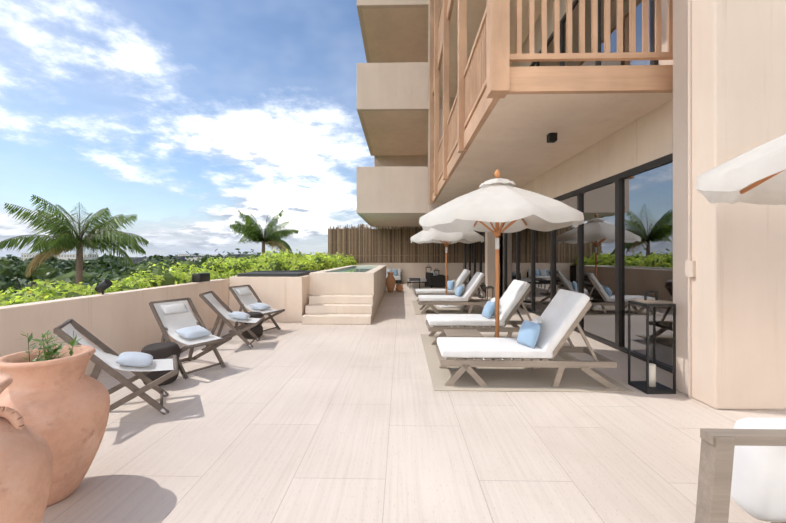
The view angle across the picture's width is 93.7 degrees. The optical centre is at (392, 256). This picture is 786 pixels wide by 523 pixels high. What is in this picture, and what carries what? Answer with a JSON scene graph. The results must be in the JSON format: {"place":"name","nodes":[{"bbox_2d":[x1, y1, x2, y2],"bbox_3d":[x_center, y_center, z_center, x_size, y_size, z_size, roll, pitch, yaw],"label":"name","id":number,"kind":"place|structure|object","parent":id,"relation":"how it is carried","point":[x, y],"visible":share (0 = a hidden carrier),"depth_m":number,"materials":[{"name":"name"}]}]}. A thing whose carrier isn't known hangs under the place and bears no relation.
{"place":"outdoors","nodes":[
{"label":"outdoors","id":0,"kind":"place"},
{"bbox_2d":[2,257,117,289],"bbox_3d":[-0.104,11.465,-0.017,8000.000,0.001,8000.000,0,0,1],"label":"distant ground","id":1,"kind":"structure","parent":0,"point":[23,281],"depth_m":166.68,"materials":[{"name":"green plant"}]},
{"bbox_2d":[0,194,148,284],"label":"palm tree","id":2,"kind":"object","parent":1,"relation":"on","point":[65,240],"visible":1,"depth_m":13.54,"materials":[{"name":"green plant"}]},
{"bbox_2d":[0,248,310,297],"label":"distant trees","id":3,"kind":"object","parent":1,"relation":"on","point":[97,270],"visible":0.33,"depth_m":49.19,"materials":[{"name":"green plant"}]},
{"bbox_2d":[230,208,298,256],"bbox_3d":[-8.511,4.112,24.452,4.180,14.723,4.977,0,0,1],"label":"palm tree","id":4,"kind":"object","parent":1,"relation":"on","point":[249,229],"visible":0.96,"depth_m":23.98,"materials":[{"name":"green plant"}]},
{"bbox_2d":[21,253,327,268],"bbox_3d":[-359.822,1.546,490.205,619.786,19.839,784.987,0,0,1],"label":"city buildings","id":5,"kind":"structure","parent":0,"point":[24,256],"depth_m":376.11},
{"bbox_2d":[0,0,374,256],"label":"sky","id":6,"kind":"structure","parent":0,"point":[180,116],"materials":[{"name":"blue"}]},
{"bbox_2d":[386,269,400,283],"bbox_3d":[-0.359,1.059,19.778,1.600,0.772,0.870,0,0,1],"label":"sofa","id":7,"kind":"object","parent":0,"point":[397,274],"visible":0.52,"depth_m":19.77,"materials":[{"name":"fabric"}]},
{"bbox_2d":[41,283,785,522],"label":"terrace floor","id":8,"kind":"structure","parent":0,"point":[293,422],"depth_m":2.88,"materials":[{"name":"beige tile"}]},
{"bbox_2d":[0,373,52,522],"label":"terracotta urn","id":9,"kind":"object","parent":8,"relation":"on","point":[26,463],"visible":1,"depth_m":1.47,"materials":[{"name":"ceramic"}]},
{"bbox_2d":[0,345,109,506],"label":"terracotta urn","id":10,"kind":"object","parent":8,"relation":"on","point":[61,405],"visible":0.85,"depth_m":2.13,"materials":[{"name":"ceramic"}]},
{"bbox_2d":[21,330,81,361],"bbox_3d":[-2.120,0.616,2.235,0.368,0.340,0.312,0,0,1],"label":"urn plant","id":11,"kind":"object","parent":10,"relation":"in","point":[56,350],"visible":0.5,"depth_m":2.27,"materials":[{"name":"green plant"}]},
{"bbox_2d":[0,279,228,387],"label":"parapet wall","id":12,"kind":"structure","parent":8,"relation":"on","point":[119,322],"depth_m":4.85,"materials":[{"name":"paint"}]},
{"bbox_2d":[94,279,112,293],"bbox_3d":[-3.824,0.403,4.868,0.201,0.205,0.110,0,0,1],"label":"outdoor light","id":13,"kind":"object","parent":12,"relation":"on","point":[105,284],"visible":1,"depth_m":4.83,"materials":[{"name":"black metal"}]},
{"bbox_2d":[192,273,209,281],"bbox_3d":[-3.781,0.420,7.267,0.160,0.170,0.400,0,0,1],"label":"speaker","id":14,"kind":"object","parent":12,"relation":"on","point":[200,277],"visible":1,"depth_m":7.13},
{"bbox_2d":[53,319,178,414],"bbox_3d":[-2.537,1.037,3.464,0.887,0.897,0.620,0,0,-32],"label":"deck chair","id":15,"kind":"object","parent":8,"relation":"on","point":[106,358],"visible":0.88,"depth_m":3.40,"materials":[{"name":"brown wood"}]},
{"bbox_2d":[141,342,180,385],"bbox_3d":[-2.688,1.246,4.262,0.404,0.438,0.404,0,0,1],"label":"rope stool","id":16,"kind":"object","parent":8,"relation":"on","point":[163,350],"visible":0.44,"depth_m":4.14,"materials":[{"name":"grey fabric"}]},
{"bbox_2d":[149,298,231,378],"bbox_3d":[-2.655,1.037,4.800,0.887,0.897,0.620,0,0,29],"label":"deck chair","id":17,"kind":"object","parent":8,"relation":"on","point":[175,319],"visible":0.94,"depth_m":4.82,"materials":[{"name":"white fabric"}]},
{"bbox_2d":[199,291,264,350],"bbox_3d":[-2.632,1.037,6.079,0.887,0.897,0.620,0,0,-9],"label":"deck chair","id":18,"kind":"object","parent":8,"relation":"on","point":[225,313],"visible":0.96,"depth_m":5.98,"materials":[{"name":"white fabric"}]},
{"bbox_2d":[241,312,263,338],"bbox_3d":[-2.544,1.246,6.659,0.404,0.438,0.404,0,0,1],"label":"rope stool","id":19,"kind":"object","parent":8,"relation":"on","point":[257,330],"visible":0.52,"depth_m":6.54,"materials":[{"name":"black fabric"}]},
{"bbox_2d":[229,285,284,334],"bbox_3d":[-2.678,1.037,7.226,0.887,0.897,0.620,0,0,21],"label":"deck chair","id":20,"kind":"object","parent":8,"relation":"on","point":[244,296],"visible":0.83,"depth_m":7.22,"materials":[{"name":"white fabric"}]},
{"bbox_2d":[229,270,316,321],"bbox_3d":[-2.816,0.923,9.276,1.640,1.085,2.140,0,0,1],"label":"hot tub","id":21,"kind":"object","parent":8,"relation":"on","point":[287,291],"visible":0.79,"depth_m":8.21,"materials":[{"name":"paint"}]},
{"bbox_2d":[302,265,385,323],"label":"plunge pool","id":22,"kind":"structure","parent":8,"relation":"on","point":[335,297],"depth_m":8.79,"materials":[{"name":"concrete"}]},
{"bbox_2d":[337,267,375,271],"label":"pool water","id":23,"kind":"structure","parent":22,"relation":"in","point":[360,269],"depth_m":12.85,"materials":[{"name":"teal liquid"}]},
{"bbox_2d":[386,272,395,291],"bbox_3d":[-0.097,1.060,14.986,0.400,0.810,0.400,0,0,1],"label":"vase","id":24,"kind":"object","parent":8,"relation":"on","point":[390,282],"visible":1,"depth_m":14.86,"materials":[{"name":"ceramic"}]},
{"bbox_2d":[395,284,402,291],"bbox_3d":[0.260,1.320,15.278,0.340,0.290,0.340,0,0,1],"label":"terracotta pot","id":25,"kind":"object","parent":8,"relation":"on","point":[399,288],"visible":1,"depth_m":15.16,"materials":[{"name":"ceramic"}]},
{"bbox_2d":[357,263,462,282],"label":"wall","id":26,"kind":"structure","parent":8,"relation":"on","point":[420,270],"depth_m":20.25,"materials":[{"name":"paint"}]},
{"bbox_2d":[335,229,441,262],"bbox_3d":[0.383,-0.560,20.302,7.940,1.850,0.050,0,0,1],"label":"wooden slat fence","id":27,"kind":"object","parent":26,"relation":"on","point":[405,247],"depth_m":20.28,"materials":[{"name":"brown wood"}]},
{"bbox_2d":[409,278,419,288],"bbox_3d":[0.996,1.240,16.862,0.500,0.450,0.500,0,0,1],"label":"side table","id":28,"kind":"object","parent":8,"relation":"on","point":[414,279],"visible":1,"depth_m":16.74,"materials":[{"name":"brown metal"}]},
{"bbox_2d":[426,271,447,287],"bbox_3d":[2.082,1.076,17.536,0.860,0.779,0.940,0,0,-9],"label":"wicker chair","id":29,"kind":"object","parent":8,"relation":"on","point":[433,279],"visible":0.88,"depth_m":17.10,"materials":[{"name":"black wicker"}]},
{"bbox_2d":[412,301,484,314],"bbox_3d":[1.666,1.457,10.621,2.140,0.008,2.850,0,0,1],"label":"jute rug","id":30,"kind":"object","parent":8,"relation":"on","point":[477,309],"visible":0.36,"depth_m":9.85,"materials":[{"name":"beige wicker"}]},
{"bbox_2d":[410,228,483,307],"bbox_3d":[1.534,0.125,10.569,2.084,2.680,2.084,0,0,1],"label":"umbrella","id":31,"kind":"object","parent":30,"relation":"on","point":[430,235],"visible":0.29,"depth_m":9.97,"materials":[{"name":"white fabric"}]},
{"bbox_2d":[415,269,479,303],"bbox_3d":[1.672,0.956,11.554,1.936,1.072,0.706,0,0,1],"label":"sun lounger","id":32,"kind":"object","parent":30,"relation":"on","point":[453,285],"visible":0.73,"depth_m":11.24,"materials":[{"name":"white fabric"}]},
{"bbox_2d":[418,272,489,313],"bbox_3d":[1.629,0.956,9.647,1.931,1.072,0.692,0,0,1],"label":"sun lounger","id":33,"kind":"object","parent":30,"relation":"on","point":[462,296],"visible":0.98,"depth_m":9.34,"materials":[{"name":"white fabric"}]},
{"bbox_2d":[478,283,485,297],"bbox_3d":[3.140,1.215,13.013,0.220,0.500,0.220,0,0,1],"label":"lantern","id":34,"kind":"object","parent":8,"relation":"on","point":[482,284],"depth_m":12.90,"materials":[{"name":"black metal"}]},
{"bbox_2d":[486,286,493,299],"bbox_3d":[3.081,1.205,11.714,0.220,0.520,0.220,0,0,1],"label":"floor lantern","id":35,"kind":"object","parent":8,"relation":"on","point":[487,287],"visible":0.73,"depth_m":11.68,"materials":[{"name":"black metal"}]},
{"bbox_2d":[420,334,633,391],"bbox_3d":[1.548,1.457,5.412,2.140,0.008,2.870,0,0,1],"label":"jute rug","id":36,"kind":"object","parent":8,"relation":"on","point":[529,379],"visible":0.57,"depth_m":4.38,"materials":[{"name":"beige wicker"}]},
{"bbox_2d":[443,329,483,336],"bbox_3d":[1.041,1.304,5.508,0.520,0.322,0.504,0,0,1],"label":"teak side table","id":37,"kind":"object","parent":36,"relation":"on","point":[460,333],"visible":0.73,"depth_m":5.45,"materials":[{"name":"brown wood"}]},
{"bbox_2d":[426,280,531,344],"bbox_3d":[1.555,0.956,6.350,1.932,1.072,0.696,0,0,1],"label":"sun lounger","id":38,"kind":"object","parent":36,"relation":"on","point":[513,297],"visible":0.85,"depth_m":6.04,"materials":[{"name":"white fabric"}]},
{"bbox_2d":[419,169,583,359],"bbox_3d":[1.463,0.125,5.169,2.082,2.680,2.082,0,0,-27],"label":"umbrella","id":39,"kind":"object","parent":36,"relation":"on","point":[497,206],"visible":0.92,"depth_m":4.68,"materials":[{"name":"white fabric"}]},
{"bbox_2d":[436,289,616,387],"bbox_3d":[1.512,0.956,4.437,1.937,1.072,0.710,0,0,1],"label":"sun lounger","id":40,"kind":"object","parent":36,"relation":"on","point":[540,341],"visible":0.98,"depth_m":4.13,"materials":[{"name":"white fabric"}]},
{"bbox_2d":[465,153,672,373],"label":"glass frames","id":41,"kind":"structure","parent":8,"relation":"on","point":[617,180],"depth_m":5.80,"materials":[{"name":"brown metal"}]},
{"bbox_2d":[464,161,672,367],"bbox_3d":[3.695,0.080,12.135,0.010,2.670,16.130,0,0,1],"label":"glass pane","id":42,"kind":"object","parent":41,"relation":"on","point":[647,230],"depth_m":5.99,"materials":[{"name":"clear glass"}]},
{"bbox_2d":[374,0,785,409],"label":"building walls","id":43,"kind":"structure","parent":8,"relation":"on","point":[739,248],"depth_m":3.51,"materials":[{"name":"paint"}]},
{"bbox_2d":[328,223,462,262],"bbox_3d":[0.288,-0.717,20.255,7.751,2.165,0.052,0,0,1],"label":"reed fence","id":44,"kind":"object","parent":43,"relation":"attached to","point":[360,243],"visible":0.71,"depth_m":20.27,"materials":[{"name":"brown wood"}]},
{"bbox_2d":[357,0,454,226],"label":"wing volumes","id":45,"kind":"structure","parent":43,"relation":"attached to","point":[393,91],"depth_m":14.01,"materials":[{"name":"paint"}]},
{"bbox_2d":[432,0,499,202],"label":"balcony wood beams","id":46,"kind":"structure","parent":43,"relation":"attached to","point":[481,109],"depth_m":6.38,"materials":[{"name":"brown wood"}]},
{"bbox_2d":[430,0,672,203],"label":"balcony railing","id":47,"kind":"object","parent":43,"relation":"attached to","point":[492,58],"visible":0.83,"depth_m":4.40,"materials":[{"name":"brown wood"}]},
{"bbox_2d":[435,0,672,202],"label":"balcony slabs","id":48,"kind":"structure","parent":43,"relation":"attached to","point":[509,142],"depth_m":6.27,"materials":[{"name":"beige paint"}]},
{"bbox_2d":[547,133,556,142],"bbox_3d":[2.561,-1.907,5.934,0.120,0.124,0.120,0,0,1],"label":"soffit light","id":49,"kind":"object","parent":48,"relation":"attached to","point":[551,137],"visible":1,"depth_m":5.88,"materials":[{"name":"black metal"}]},
{"bbox_2d":[485,99,672,297],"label":"shaded wall","id":50,"kind":"structure","parent":43,"relation":"attached to","point":[646,138],"depth_m":5.86,"materials":[{"name":"paint"}]},
{"bbox_2d":[530,0,657,65],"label":"glazing","id":51,"kind":"structure","parent":43,"relation":"attached to","point":[575,28],"depth_m":6.17,"materials":[{"name":"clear glass"}]},
{"bbox_2d":[628,291,675,393],"bbox_3d":[2.849,0.925,4.067,0.310,1.080,0.310,0,0,-2],"label":"floor lantern","id":52,"kind":"object","parent":8,"relation":"on","point":[650,385],"visible":1,"depth_m":4.01,"materials":[{"name":"black metal"}]},
{"bbox_2d":[684,0,695,397],"bbox_3d":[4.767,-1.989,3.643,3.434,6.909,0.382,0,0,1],"label":"pillar conduit","id":53,"kind":"object","parent":8,"relation":"on","point":[689,268],"visible":1,"depth_m":3.80,"materials":[{"name":"beige metal"}]},
{"bbox_2d":[694,417,785,522],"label":"armchair","id":54,"kind":"object","parent":8,"relation":"on","point":[742,463],"visible":1,"depth_m":1.46,"materials":[{"name":"white fabric"}]},
{"bbox_2d":[696,134,785,204],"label":"umbrella","id":55,"kind":"object","parent":8,"relation":"on","point":[756,175],"visible":1,"depth_m":2.32,"materials":[{"name":"white fabric"}]},
{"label":"planter soil","id":56,"kind":"structure","parent":8,"relation":"on","visible":0},
{"bbox_2d":[0,260,247,305],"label":"hedge shrubs","id":57,"kind":"object","parent":56,"relation":"on","point":[158,277],"visible":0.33,"depth_m":5.79,"materials":[{"name":"green plant"}]},
{"bbox_2d":[199,247,356,273],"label":"hedge shrubs","id":58,"kind":"object","parent":56,"relation":"on","point":[290,261],"visible":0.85,"depth_m":10.95,"materials":[{"name":"green plant"}]},
{"bbox_2d":[407,278,425,286],"bbox_3d":[1.148,1.265,17.859,0.900,0.400,0.660,0,0,1],"label":"coffee table","id":59,"kind":"object","parent":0,"point":[422,280],"visible":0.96,"depth_m":17.54,"materials":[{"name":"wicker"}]}
]}

